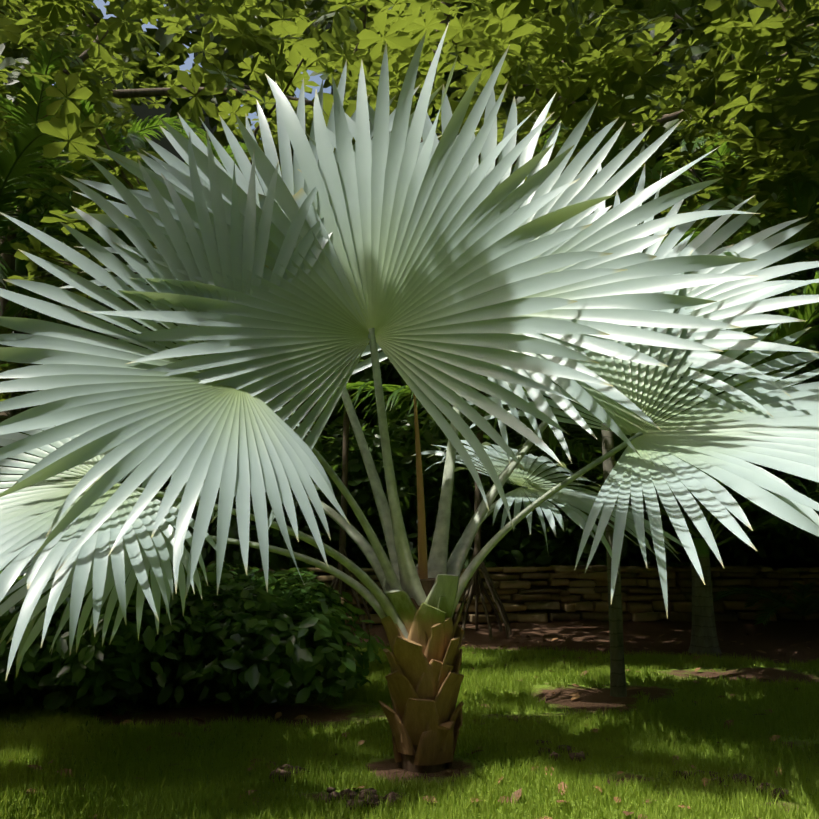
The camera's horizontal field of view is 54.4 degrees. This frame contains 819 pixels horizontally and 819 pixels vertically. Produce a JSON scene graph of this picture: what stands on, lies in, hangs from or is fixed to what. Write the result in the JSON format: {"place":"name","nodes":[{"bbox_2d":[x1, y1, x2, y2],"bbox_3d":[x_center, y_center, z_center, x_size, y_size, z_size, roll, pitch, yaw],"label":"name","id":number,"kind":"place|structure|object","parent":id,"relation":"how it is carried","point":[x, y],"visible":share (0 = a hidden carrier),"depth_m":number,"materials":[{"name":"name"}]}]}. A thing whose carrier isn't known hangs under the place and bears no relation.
{"place":"outdoors","nodes":[
{"label":"outdoors","id":0,"kind":"place"},
{"bbox_2d":[52,0,330,131],"label":"sky","id":1,"kind":"structure","parent":0,"point":[100,4],"materials":[{"name":"blue"}]},
{"bbox_2d":[0,644,818,818],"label":"grass","id":2,"kind":"structure","parent":0,"point":[638,741],"depth_m":5.13,"materials":[{"name":"green plant"}]},
{"bbox_2d":[0,618,818,818],"bbox_3d":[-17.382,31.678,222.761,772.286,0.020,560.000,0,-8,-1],"label":"ground","id":3,"kind":"structure","parent":0,"point":[774,639],"depth_m":6.88,"materials":[{"name":"green plant"}]},
{"bbox_2d":[0,561,385,714],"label":"shrub leaves","id":4,"kind":"object","parent":3,"relation":"on","point":[235,639],"visible":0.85,"depth_m":6.38,"materials":[{"name":"green plant"}]},
{"bbox_2d":[0,23,818,772],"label":"palm fronds","id":5,"kind":"object","parent":3,"relation":"on","point":[438,263],"depth_m":4.92,"materials":[{"name":"green plant"}]},
{"bbox_2d":[378,564,463,768],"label":"bismarck leaf bases","id":6,"kind":"object","parent":5,"relation":"attached to","point":[424,678],"visible":1,"depth_m":4.92,"materials":[{"name":"brown plant"}]},
{"bbox_2d":[117,328,642,638],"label":"palm leaf stalks","id":7,"kind":"object","parent":6,"relation":"attached to","point":[399,571],"visible":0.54,"depth_m":5.23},
{"bbox_2d":[0,251,818,579],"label":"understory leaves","id":8,"kind":"object","parent":3,"relation":"on","point":[518,545],"visible":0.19,"depth_m":12.98,"materials":[{"name":"green plant"}]},
{"bbox_2d":[0,0,818,500],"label":"tree leaves","id":9,"kind":"object","parent":3,"relation":"on","point":[320,18],"depth_m":16.80,"materials":[{"name":"green plant"}]},
{"bbox_2d":[0,0,818,639],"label":"tree trunks and branches","id":10,"kind":"object","parent":3,"relation":"on","point":[476,586],"visible":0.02,"depth_m":10.95,"materials":[{"name":"brown plant"}]},
{"bbox_2d":[0,0,818,418],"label":"tree leaves","id":11,"kind":"object","parent":10,"relation":"on","point":[568,36],"visible":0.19,"depth_m":9.60,"materials":[{"name":"green plant"}]},
{"bbox_2d":[0,6,818,625],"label":"feather palm fronds","id":12,"kind":"object","parent":3,"relation":"on","point":[18,182],"visible":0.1,"depth_m":10.62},
{"bbox_2d":[3,2,815,547],"bbox_3d":[-0.340,-6.325,26.944,50.914,30.961,4.186,0,-8,-1],"label":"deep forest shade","id":13,"kind":"object","parent":3,"relation":"on","point":[143,112],"visible":0.02,"depth_m":26.82,"materials":[{"name":"black"}]},
{"bbox_2d":[6,187,818,696],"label":"tree trunks","id":14,"kind":"object","parent":3,"relation":"on","point":[704,637],"visible":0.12,"depth_m":9.09,"materials":[{"name":"brown wood"}]},
{"bbox_2d":[8,633,818,818],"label":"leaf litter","id":15,"kind":"object","parent":3,"relation":"on","point":[279,714],"visible":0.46,"depth_m":5.63,"materials":[{"name":"brown plant"}]},
{"bbox_2d":[149,565,818,623],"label":"dry stone wall","id":16,"kind":"structure","parent":3,"relation":"on","point":[550,593],"depth_m":11.92,"materials":[{"name":"brown stone"}]},
{"bbox_2d":[269,740,788,809],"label":"soil patches","id":17,"kind":"object","parent":3,"relation":"on","point":[392,794],"visible":0.48,"depth_m":4.52,"materials":[{"name":"brown soil"}]},
{"bbox_2d":[413,393,427,578],"bbox_3d":[0.072,0.530,5.250,0.102,1.451,0.060,0,-8,-1],"label":"bismarck spear","id":18,"kind":"object","parent":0,"point":[422,560],"visible":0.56,"depth_m":5.22,"materials":[{"name":"brown plant"}]}
]}

